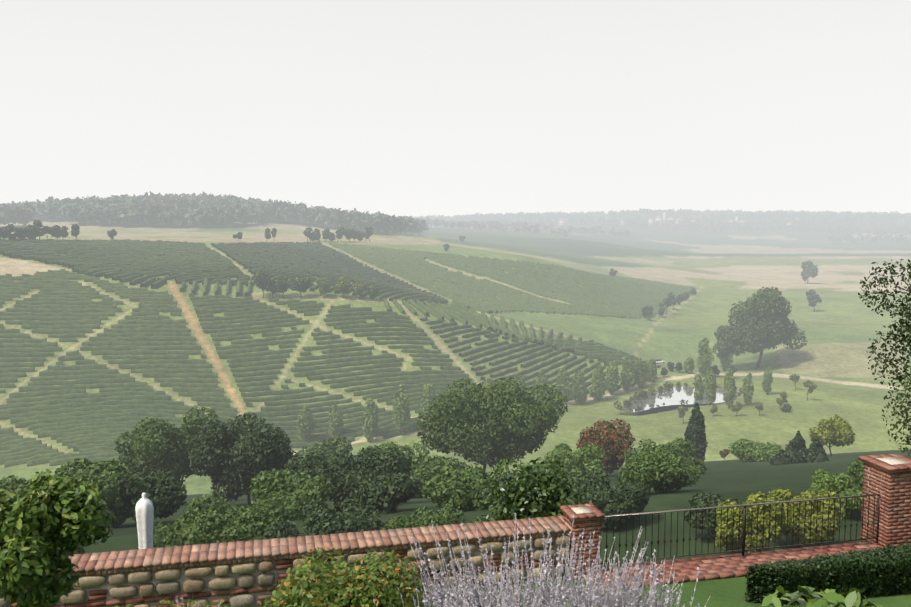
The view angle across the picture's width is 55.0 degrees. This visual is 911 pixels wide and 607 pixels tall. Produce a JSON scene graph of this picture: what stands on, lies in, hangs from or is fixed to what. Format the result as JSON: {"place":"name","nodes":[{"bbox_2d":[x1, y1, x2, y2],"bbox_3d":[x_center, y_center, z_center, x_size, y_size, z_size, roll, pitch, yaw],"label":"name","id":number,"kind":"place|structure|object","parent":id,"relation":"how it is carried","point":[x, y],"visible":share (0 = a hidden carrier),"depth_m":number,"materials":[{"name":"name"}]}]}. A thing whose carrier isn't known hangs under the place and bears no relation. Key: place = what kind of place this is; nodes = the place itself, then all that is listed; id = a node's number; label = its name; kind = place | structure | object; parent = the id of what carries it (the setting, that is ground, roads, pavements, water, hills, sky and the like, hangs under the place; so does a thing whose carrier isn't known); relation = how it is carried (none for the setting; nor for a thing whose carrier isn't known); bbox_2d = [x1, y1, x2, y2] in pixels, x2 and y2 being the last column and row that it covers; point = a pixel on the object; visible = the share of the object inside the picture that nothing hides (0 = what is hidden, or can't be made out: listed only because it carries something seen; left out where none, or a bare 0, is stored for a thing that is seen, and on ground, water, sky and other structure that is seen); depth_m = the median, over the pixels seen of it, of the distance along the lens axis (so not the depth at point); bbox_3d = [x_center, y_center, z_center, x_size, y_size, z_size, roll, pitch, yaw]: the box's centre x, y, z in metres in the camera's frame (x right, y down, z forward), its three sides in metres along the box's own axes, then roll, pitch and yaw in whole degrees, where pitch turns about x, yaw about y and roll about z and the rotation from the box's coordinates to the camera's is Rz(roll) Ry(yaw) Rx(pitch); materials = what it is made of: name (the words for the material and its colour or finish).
{"place":"outdoors","nodes":[
{"label":"outdoors","id":0,"kind":"place"},
{"bbox_2d":[0,215,910,606],"bbox_3d":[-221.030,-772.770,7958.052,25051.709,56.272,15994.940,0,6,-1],"label":"ground","id":1,"kind":"structure","parent":0,"point":[724,271],"depth_m":252.46,"materials":[{"name":"green plant"}]},
{"bbox_2d":[0,475,41,518],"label":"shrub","id":2,"kind":"object","parent":1,"relation":"on","point":[17,486],"visible":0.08,"depth_m":23.15,"materials":[{"name":"green plant"}]},
{"bbox_2d":[0,541,84,553],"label":"brick wall","id":3,"kind":"structure","parent":1,"relation":"on","point":[80,550],"depth_m":16.54,"materials":[{"name":"red brick"}]},
{"bbox_2d":[0,468,115,606],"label":"bush","id":4,"kind":"object","parent":1,"relation":"on","point":[70,511],"visible":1,"depth_m":6.96,"materials":[{"name":"green plant"}]},
{"bbox_2d":[55,458,134,528],"bbox_3d":[-11.582,6.316,27.904,2.981,2.393,3.232,0,6,-1],"label":"garden tree","id":5,"kind":"object","parent":1,"relation":"on","point":[102,476],"visible":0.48,"depth_m":27.64,"materials":[{"name":"green plant"}]},
{"bbox_2d":[135,493,153,548],"bbox_3d":[-5.341,4.593,15.129,0.600,2.717,0.600,0,6,-1],"label":"patio umbrella","id":6,"kind":"object","parent":1,"relation":"on","point":[144,508],"visible":0.75,"depth_m":14.96,"materials":[{"name":"fabric"}]},
{"bbox_2d":[113,468,186,521],"bbox_3d":[-10.118,6.417,28.584,2.873,2.221,2.736,3,6,27],"label":"tree","id":7,"kind":"object","parent":1,"relation":"on","point":[166,496],"visible":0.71,"depth_m":27.99,"materials":[{"name":"green plant"}]},
{"bbox_2d":[115,599,205,606],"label":"gold shrub","id":8,"kind":"object","parent":1,"relation":"on","point":[163,602],"visible":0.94,"depth_m":10.79,"materials":[{"name":"yellow plant"}]},
{"bbox_2d":[113,405,217,481],"bbox_3d":[-17.222,9.465,52.770,6.028,6.383,5.980,-5,7,-40],"label":"garden tree","id":9,"kind":"object","parent":1,"relation":"on","point":[153,447],"visible":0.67,"depth_m":51.54,"materials":[{"name":"green plant"}]},
{"bbox_2d":[153,492,286,547],"bbox_3d":[-5.061,5.192,19.351,3.154,1.724,2.440,2,6,21],"label":"bush","id":10,"kind":"object","parent":1,"relation":"on","point":[221,522],"visible":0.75,"depth_m":18.97,"materials":[{"name":"green plant"}]},
{"bbox_2d":[184,412,300,503],"bbox_3d":[-10.928,8.163,44.139,5.157,4.849,6.661,-3,7,-31],"label":"garden tree","id":11,"kind":"object","parent":1,"relation":"on","point":[237,456],"visible":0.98,"depth_m":42.72,"materials":[{"name":"green plant"}]},
{"bbox_2d":[253,270,272,297],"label":"ridge tree","id":12,"kind":"object","parent":1,"relation":"on","point":[261,278],"visible":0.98,"depth_m":251.20,"materials":[{"name":"green plant"}]},
{"bbox_2d":[268,280,276,297],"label":"ridge tree","id":13,"kind":"object","parent":1,"relation":"on","point":[273,289],"visible":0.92,"depth_m":252.21,"materials":[{"name":"green plant"}]},
{"bbox_2d":[275,274,290,297],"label":"ridge tree","id":14,"kind":"object","parent":1,"relation":"on","point":[282,286],"visible":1,"depth_m":252.85,"materials":[{"name":"green plant"}]},
{"bbox_2d":[8,536,569,606],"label":"garden wall","id":15,"kind":"structure","parent":1,"relation":"on","point":[182,578],"depth_m":12.80,"materials":[{"name":"beige stone"}]},
{"bbox_2d":[0,535,569,606],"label":"wall stones","id":16,"kind":"object","parent":15,"relation":"attached to","point":[76,596],"visible":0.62,"depth_m":12.75,"materials":[{"name":"beige stone"}]},
{"bbox_2d":[58,516,571,576],"bbox_3d":[-4.936,3.728,12.588,13.946,0.114,0.601,-1,6,-13],"label":"wall coping","id":17,"kind":"object","parent":15,"relation":"on","point":[251,550],"visible":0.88,"depth_m":13.12,"materials":[{"name":"brick"}]},
{"bbox_2d":[70,519,570,574],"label":"wall bricks","id":18,"kind":"object","parent":15,"relation":"on","point":[306,546],"visible":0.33,"depth_m":13.11,"materials":[{"name":"red brick"}]},
{"bbox_2d":[249,468,334,520],"bbox_3d":[-5.051,5.876,25.960,2.772,1.587,2.622,2,6,18],"label":"tree","id":19,"kind":"object","parent":1,"relation":"on","point":[293,494],"visible":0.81,"depth_m":25.93,"materials":[{"name":"green plant"}]},
{"bbox_2d":[290,276,311,297],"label":"ridge tree","id":20,"kind":"object","parent":1,"relation":"on","point":[300,285],"visible":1,"depth_m":253.22,"materials":[{"name":"green plant"}]},
{"bbox_2d":[296,405,315,438],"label":"poplar tree","id":21,"kind":"object","parent":1,"relation":"on","point":[306,427],"visible":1,"depth_m":181.10,"materials":[{"name":"green plant"}]},
{"bbox_2d":[206,544,426,606],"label":"rose bush","id":22,"kind":"object","parent":1,"relation":"on","point":[355,586],"visible":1,"depth_m":6.51,"materials":[{"name":"green plant"}]},
{"bbox_2d":[293,435,352,473],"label":"garden tree","id":23,"kind":"object","parent":1,"relation":"on","point":[330,447],"visible":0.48,"depth_m":76.56,"materials":[{"name":"green plant"}]},
{"bbox_2d":[316,278,329,297],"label":"ridge tree","id":24,"kind":"object","parent":1,"relation":"on","point":[324,285],"visible":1,"depth_m":255.35,"materials":[{"name":"green plant"}]},
{"bbox_2d":[263,499,384,538],"bbox_3d":[-2.712,5.171,19.006,2.030,1.736,2.649,5,8,42],"label":"bush","id":25,"kind":"object","parent":1,"relation":"on","point":[338,517],"visible":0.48,"depth_m":18.74,"materials":[{"name":"green plant"}]},
{"bbox_2d":[328,404,343,434],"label":"poplar tree","id":26,"kind":"object","parent":1,"relation":"on","point":[336,420],"visible":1,"depth_m":184.41,"materials":[{"name":"green plant"}]},
{"bbox_2d":[334,277,348,297],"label":"ridge tree","id":27,"kind":"object","parent":1,"relation":"on","point":[341,287],"visible":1,"depth_m":255.64,"materials":[{"name":"green plant"}]},
{"bbox_2d":[0,238,694,466],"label":"vineyard rows","id":28,"kind":"object","parent":1,"relation":"on","point":[90,428],"visible":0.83,"depth_m":235.82,"materials":[{"name":"green plant"}]},
{"bbox_2d":[284,445,411,503],"bbox_3d":[-3.708,6.535,31.733,4.450,2.750,3.466,4,7,36],"label":"garden tree","id":29,"kind":"object","parent":1,"relation":"on","point":[377,462],"visible":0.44,"depth_m":31.22,"materials":[{"name":"green plant"}]},
{"bbox_2d":[352,282,366,298],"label":"ridge tree","id":30,"kind":"object","parent":1,"relation":"on","point":[358,288],"visible":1,"depth_m":256.93,"materials":[{"name":"green plant"}]},
{"bbox_2d":[361,398,379,441],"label":"poplar tree","id":31,"kind":"object","parent":1,"relation":"on","point":[369,417],"visible":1,"depth_m":181.88,"materials":[{"name":"green plant"}]},
{"bbox_2d":[367,286,378,299],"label":"ridge tree","id":32,"kind":"object","parent":1,"relation":"on","point":[371,290],"visible":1,"depth_m":258.07,"materials":[{"name":"green plant"}]},
{"bbox_2d":[344,468,421,514],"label":"bush","id":33,"kind":"object","parent":1,"relation":"on","point":[385,494],"visible":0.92,"depth_m":25.84,"materials":[{"name":"green plant"}]},
{"bbox_2d":[365,440,429,461],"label":"garden tree","id":34,"kind":"object","parent":1,"relation":"on","point":[407,449],"visible":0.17,"depth_m":71.78,"materials":[{"name":"green plant"}]},
{"bbox_2d":[391,384,411,434],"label":"poplar tree","id":35,"kind":"object","parent":1,"relation":"on","point":[402,414],"visible":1,"depth_m":184.19,"materials":[{"name":"green plant"}]},
{"bbox_2d":[0,220,821,319],"bbox_3d":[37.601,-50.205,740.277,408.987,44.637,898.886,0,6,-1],"label":"field edge trees","id":36,"kind":"object","parent":1,"relation":"on","point":[29,231],"visible":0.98,"depth_m":411.31,"materials":[{"name":"green plant"}]},
{"bbox_2d":[382,503,465,529],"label":"bush","id":37,"kind":"object","parent":1,"relation":"on","point":[439,518],"visible":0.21,"depth_m":18.30,"materials":[{"name":"green plant"}]},
{"bbox_2d":[420,384,437,418],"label":"poplar tree","id":38,"kind":"object","parent":1,"relation":"on","point":[429,392],"visible":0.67,"depth_m":191.33,"materials":[{"name":"green plant"}]},
{"bbox_2d":[393,452,471,497],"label":"garden bush","id":39,"kind":"object","parent":1,"relation":"on","point":[423,470],"visible":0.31,"depth_m":38.28,"materials":[{"name":"green plant"}]},
{"bbox_2d":[0,191,910,243],"bbox_3d":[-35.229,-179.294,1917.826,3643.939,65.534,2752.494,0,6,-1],"label":"forest trees","id":40,"kind":"object","parent":1,"relation":"on","point":[204,208],"visible":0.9,"depth_m":760.02,"materials":[{"name":"green plant"}]},
{"bbox_2d":[421,465,500,511],"bbox_3d":[0.151,5.343,24.384,2.233,1.467,2.194,0,6,-1],"label":"bush","id":41,"kind":"object","parent":1,"relation":"on","point":[467,489],"visible":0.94,"depth_m":23.77,"materials":[{"name":"green plant"}]},
{"bbox_2d":[373,562,565,606],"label":"russian sage","id":42,"kind":"object","parent":1,"relation":"on","point":[502,596],"visible":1,"depth_m":6.48,"materials":[{"name":"grey"}]},
{"bbox_2d":[416,377,568,470],"bbox_3d":[3.141,9.662,65.695,8.915,8.465,11.610,4,7,33],"label":"garden tree","id":43,"kind":"object","parent":1,"relation":"on","point":[502,424],"visible":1,"depth_m":63.42,"materials":[{"name":"green plant"}]},
{"bbox_2d":[512,374,527,399],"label":"poplar tree","id":44,"kind":"object","parent":1,"relation":"on","point":[519,378],"visible":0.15,"depth_m":196.50,"materials":[{"name":"green plant"}]},
{"bbox_2d":[471,457,584,522],"bbox_3d":[1.265,4.451,15.573,2.194,3.409,2.252,0,6,-1],"label":"citrus bush","id":45,"kind":"object","parent":1,"relation":"on","point":[545,493],"visible":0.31,"depth_m":15.59,"materials":[{"name":"green plant"}]},
{"bbox_2d":[533,372,548,403],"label":"poplar tree","id":46,"kind":"object","parent":1,"relation":"on","point":[541,379],"visible":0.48,"depth_m":204.86,"materials":[{"name":"green plant"}]},
{"bbox_2d":[402,513,680,606],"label":"russian sage","id":47,"kind":"object","parent":1,"relation":"on","point":[554,599],"visible":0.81,"depth_m":7.19,"materials":[{"name":"grey"}]},
{"bbox_2d":[520,464,585,491],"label":"bush","id":48,"kind":"object","parent":1,"relation":"on","point":[577,479],"visible":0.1,"depth_m":30.39,"materials":[{"name":"green plant"}]},
{"bbox_2d":[553,369,573,402],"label":"poplar tree","id":49,"kind":"object","parent":1,"relation":"on","point":[563,385],"visible":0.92,"depth_m":216.41,"materials":[{"name":"green plant"}]},
{"bbox_2d":[543,443,604,478],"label":"garden shrub","id":50,"kind":"object","parent":1,"relation":"on","point":[585,459],"visible":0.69,"depth_m":44.93,"materials":[{"name":"green plant"}]},
{"bbox_2d":[571,370,587,402],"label":"poplar tree","id":51,"kind":"object","parent":1,"relation":"on","point":[579,383],"visible":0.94,"depth_m":220.44,"materials":[{"name":"green plant"}]},
{"bbox_2d":[589,365,606,400],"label":"poplar tree","id":52,"kind":"object","parent":1,"relation":"on","point":[597,387],"visible":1,"depth_m":224.50,"materials":[{"name":"green plant"}]},
{"bbox_2d":[576,418,634,475],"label":"red garden shrub","id":53,"kind":"object","parent":1,"relation":"on","point":[611,441],"visible":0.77,"depth_m":54.95,"materials":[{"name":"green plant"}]},
{"bbox_2d":[571,471,649,530],"bbox_3d":[3.941,5.098,22.054,1.909,1.419,2.180,0,6,-1],"label":"bush","id":54,"kind":"object","parent":1,"relation":"on","point":[627,496],"visible":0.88,"depth_m":21.54,"materials":[{"name":"green plant"}]},
{"bbox_2d":[605,360,619,394],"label":"poplar tree","id":55,"kind":"object","parent":1,"relation":"on","point":[612,377],"visible":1,"depth_m":229.28,"materials":[{"name":"green plant"}]},
{"bbox_2d":[619,356,633,390],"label":"poplar tree","id":56,"kind":"object","parent":1,"relation":"on","point":[626,375],"visible":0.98,"depth_m":232.38,"materials":[{"name":"green plant"}]},
{"bbox_2d":[563,549,709,606],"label":"russian sage","id":57,"kind":"object","parent":1,"relation":"on","point":[653,593],"visible":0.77,"depth_m":7.01,"materials":[{"name":"grey"}]},
{"bbox_2d":[633,357,647,387],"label":"poplar tree","id":58,"kind":"object","parent":1,"relation":"on","point":[640,372],"visible":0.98,"depth_m":234.70,"materials":[{"name":"green plant"}]},
{"bbox_2d":[645,358,657,382],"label":"poplar tree","id":59,"kind":"object","parent":1,"relation":"on","point":[651,375],"visible":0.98,"depth_m":238.65,"materials":[{"name":"green plant"}]},
{"bbox_2d":[615,447,700,493],"bbox_3d":[5.984,5.329,26.941,2.816,1.565,2.145,-4,7,-32],"label":"bush","id":60,"kind":"object","parent":1,"relation":"on","point":[657,470],"visible":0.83,"depth_m":26.48,"materials":[{"name":"green plant"}]},
{"bbox_2d":[622,437,706,474],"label":"garden shrub","id":61,"kind":"object","parent":1,"relation":"on","point":[676,445],"visible":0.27,"depth_m":47.00,"materials":[{"name":"green plant"}]},
{"bbox_2d":[558,213,790,225],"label":"village houses","id":62,"kind":"structure","parent":1,"relation":"on","point":[563,223],"depth_m":1844.12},
{"bbox_2d":[558,212,790,222],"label":"village roofs","id":63,"kind":"structure","parent":62,"relation":"attached to","point":[670,218],"depth_m":1844.23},
{"bbox_2d":[614,381,741,410],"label":"pond reeds","id":64,"kind":"object","parent":1,"relation":"on","point":[643,393],"visible":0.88,"depth_m":218.08,"materials":[{"name":"green plant"}]},
{"bbox_2d":[677,406,688,422],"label":"young tree","id":65,"kind":"object","parent":1,"relation":"on","point":[681,409],"visible":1,"depth_m":186.28,"materials":[{"name":"green plant"}]},
{"bbox_2d":[683,357,694,373],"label":"poplar tree","id":66,"kind":"object","parent":1,"relation":"on","point":[688,365],"visible":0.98,"depth_m":248.16,"materials":[{"name":"green plant"}]},
{"bbox_2d":[684,402,707,465],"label":"cypress","id":67,"kind":"object","parent":1,"relation":"on","point":[695,434],"visible":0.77,"depth_m":73.01,"materials":[{"name":"green plant"}]},
{"bbox_2d":[693,374,704,404],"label":"poplar tree","id":68,"kind":"object","parent":1,"relation":"on","point":[699,390],"visible":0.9,"depth_m":216.61,"materials":[{"name":"green plant"}]},
{"bbox_2d":[696,338,713,376],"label":"poplar tree","id":69,"kind":"object","parent":1,"relation":"on","point":[703,362],"visible":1,"depth_m":243.84,"materials":[{"name":"green plant"}]},
{"bbox_2d":[702,367,716,405],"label":"poplar tree","id":70,"kind":"object","parent":1,"relation":"on","point":[709,382],"visible":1,"depth_m":210.60,"materials":[{"name":"green plant"}]},
{"bbox_2d":[684,492,749,536],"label":"bush","id":71,"kind":"object","parent":1,"relation":"on","point":[701,500],"visible":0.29,"depth_m":20.37,"materials":[{"name":"green plant"}]},
{"bbox_2d":[719,449,729,461],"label":"red tree","id":72,"kind":"object","parent":1,"relation":"on","point":[723,453],"visible":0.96,"depth_m":89.44,"materials":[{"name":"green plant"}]},
{"bbox_2d":[718,343,733,369],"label":"poplar tree","id":73,"kind":"object","parent":1,"relation":"on","point":[725,362],"visible":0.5,"depth_m":275.67,"materials":[{"name":"green plant"}]},
{"bbox_2d":[723,368,736,408],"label":"poplar tree","id":74,"kind":"object","parent":1,"relation":"on","point":[729,393],"visible":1,"depth_m":203.00,"materials":[{"name":"green plant"}]},
{"bbox_2d":[585,541,882,590],"bbox_3d":[8.389,4.198,15.167,12.832,0.066,3.367,0,6,-1],"label":"brick paving strip","id":75,"kind":"object","parent":1,"relation":"on","point":[715,567],"visible":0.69,"depth_m":14.31,"materials":[{"name":"red brick"}]},
{"bbox_2d":[600,495,880,563],"bbox_3d":[4.806,3.798,14.578,5.166,0.880,1.149,0,6,-1],"label":"railing","id":76,"kind":"object","parent":75,"relation":"on","point":[743,550],"visible":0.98,"depth_m":14.59,"materials":[{"name":"metal"}]},
{"bbox_2d":[730,401,742,415],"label":"young tree","id":77,"kind":"object","parent":1,"relation":"on","point":[736,407],"visible":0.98,"depth_m":192.25,"materials":[{"name":"green plant"}]},
{"bbox_2d":[742,373,754,405],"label":"poplar tree","id":78,"kind":"object","parent":1,"relation":"on","point":[748,388],"visible":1,"depth_m":205.35,"materials":[{"name":"green plant"}]},
{"bbox_2d":[715,491,783,552],"bbox_3d":[6.322,4.989,19.094,1.506,1.855,1.248,0,6,-1],"label":"yellow shrub","id":79,"kind":"object","parent":1,"relation":"on","point":[757,497],"visible":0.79,"depth_m":18.70,"materials":[{"name":"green plant"}]},
{"bbox_2d":[728,438,783,461],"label":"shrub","id":80,"kind":"object","parent":1,"relation":"on","point":[745,450],"visible":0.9,"depth_m":76.29,"materials":[{"name":"green plant"}]},
{"bbox_2d":[712,286,807,368],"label":"tree","id":81,"kind":"object","parent":1,"relation":"on","point":[762,322],"visible":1,"depth_m":266.78,"materials":[{"name":"green plant"}]},
{"bbox_2d":[762,367,772,394],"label":"poplar tree","id":82,"kind":"object","parent":1,"relation":"on","point":[767,379],"visible":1,"depth_m":218.93,"materials":[{"name":"green plant"}]},
{"bbox_2d":[770,450,791,464],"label":"conifer","id":83,"kind":"object","parent":1,"relation":"on","point":[781,457],"visible":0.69,"depth_m":56.96,"materials":[{"name":"green plant"}]},
{"bbox_2d":[776,391,787,409],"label":"young tree","id":84,"kind":"object","parent":1,"relation":"on","point":[780,401],"visible":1,"depth_m":196.55,"materials":[{"name":"green plant"}]},
{"bbox_2d":[781,403,791,412],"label":"pond bush","id":85,"kind":"object","parent":1,"relation":"on","point":[786,407],"visible":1,"depth_m":194.61,"materials":[{"name":"green plant"}]},
{"bbox_2d":[784,431,807,463],"bbox_3d":[22.957,9.969,58.775,2.249,2.916,2.178,0,6,-1],"label":"conifer","id":86,"kind":"object","parent":1,"relation":"on","point":[795,449],"visible":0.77,"depth_m":58.30,"materials":[{"name":"green plant"}]},
{"bbox_2d":[767,487,844,547],"bbox_3d":[7.679,5.016,19.622,1.876,1.745,1.769,0,6,-1],"label":"yellow shrub","id":87,"kind":"object","parent":1,"relation":"on","point":[783,493],"visible":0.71,"depth_m":19.30,"materials":[{"name":"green plant"}]},
{"bbox_2d":[803,380,816,400],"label":"young tree","id":88,"kind":"object","parent":1,"relation":"on","point":[812,386],"visible":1,"depth_m":209.92,"materials":[{"name":"green plant"}]},
{"bbox_2d":[805,438,828,462],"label":"conifer","id":89,"kind":"object","parent":1,"relation":"on","point":[816,451],"visible":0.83,"depth_m":57.90,"materials":[{"name":"green plant"}]},
{"bbox_2d":[762,585,882,606],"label":"shrub","id":90,"kind":"object","parent":1,"relation":"on","point":[833,598],"visible":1,"depth_m":4.56,"materials":[{"name":"green plant"}]},
{"bbox_2d":[745,541,910,605],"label":"box hedge","id":91,"kind":"object","parent":1,"relation":"on","point":[881,571],"visible":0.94,"depth_m":13.08,"materials":[{"name":"green plant"}]},
{"bbox_2d":[808,414,854,455],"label":"tree","id":92,"kind":"object","parent":1,"relation":"on","point":[839,432],"visible":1,"depth_m":78.38,"materials":[{"name":"green plant"}]},
{"bbox_2d":[808,469,862,518],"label":"yellow shrub","id":93,"kind":"object","parent":1,"relation":"on","point":[840,485],"visible":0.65,"depth_m":22.18,"materials":[{"name":"green plant"}]},
{"bbox_2d":[847,459,863,488],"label":"bush","id":94,"kind":"object","parent":1,"relation":"on","point":[856,469],"visible":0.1,"depth_m":23.71,"materials":[{"name":"green plant"}]},
{"bbox_2d":[858,259,910,455],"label":"tree","id":95,"kind":"object","parent":1,"relation":"on","point":[902,322],"visible":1,"depth_m":21.07,"materials":[{"name":"green plant"}]},
{"bbox_2d":[0,0,910,217],"label":"sky","id":96,"kind":"structure","parent":0,"point":[415,108],"materials":[{"name":"white"}]},
{"bbox_2d":[563,513,600,578],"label":"brick pier","id":97,"kind":"structure","parent":0,"point":[595,525],"depth_m":13.84,"materials":[{"name":"red brick"}]},
{"bbox_2d":[560,503,604,521],"bbox_3d":[2.024,3.345,14.003,0.653,0.079,0.653,0,6,-1],"label":"pillar cap","id":98,"kind":"object","parent":97,"relation":"on","point":[569,512],"visible":0.92,"depth_m":13.84,"materials":[{"name":"red brick"}]},
{"bbox_2d":[571,507,591,513],"bbox_3d":[2.024,3.327,14.001,0.268,0.047,0.268,-1,6,-13],"label":"pillar cap top","id":99,"kind":"object","parent":98,"relation":"on","point":[577,510],"visible":0.57,"depth_m":13.97,"materials":[{"name":"stone"}]},
{"bbox_2d":[618,386,739,411],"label":"pond water","id":100,"kind":"structure","parent":0,"point":[674,396],"depth_m":219.06,"materials":[{"name":"white liquid"}]},
{"bbox_2d":[603,494,880,517],"bbox_3d":[4.806,3.353,14.533,5.120,0.014,1.110,0,6,-1],"label":"fence top rail","id":101,"kind":"object","parent":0,"point":[739,505],"visible":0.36,"depth_m":14.50,"materials":[{"name":"black metal"}]},
{"bbox_2d":[860,462,910,547],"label":"brick pier","id":102,"kind":"structure","parent":0,"point":[890,490],"depth_m":15.02,"materials":[{"name":"red brick"}]},
{"bbox_2d":[858,454,910,472],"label":"pillar cap","id":103,"kind":"object","parent":102,"relation":"on","point":[872,460],"visible":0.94,"depth_m":15.11,"materials":[{"name":"red brick"}]},
{"bbox_2d":[876,457,909,464],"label":"pillar cap top","id":104,"kind":"object","parent":103,"relation":"on","point":[892,460],"visible":0.67,"depth_m":15.22,"materials":[{"name":"stone"}]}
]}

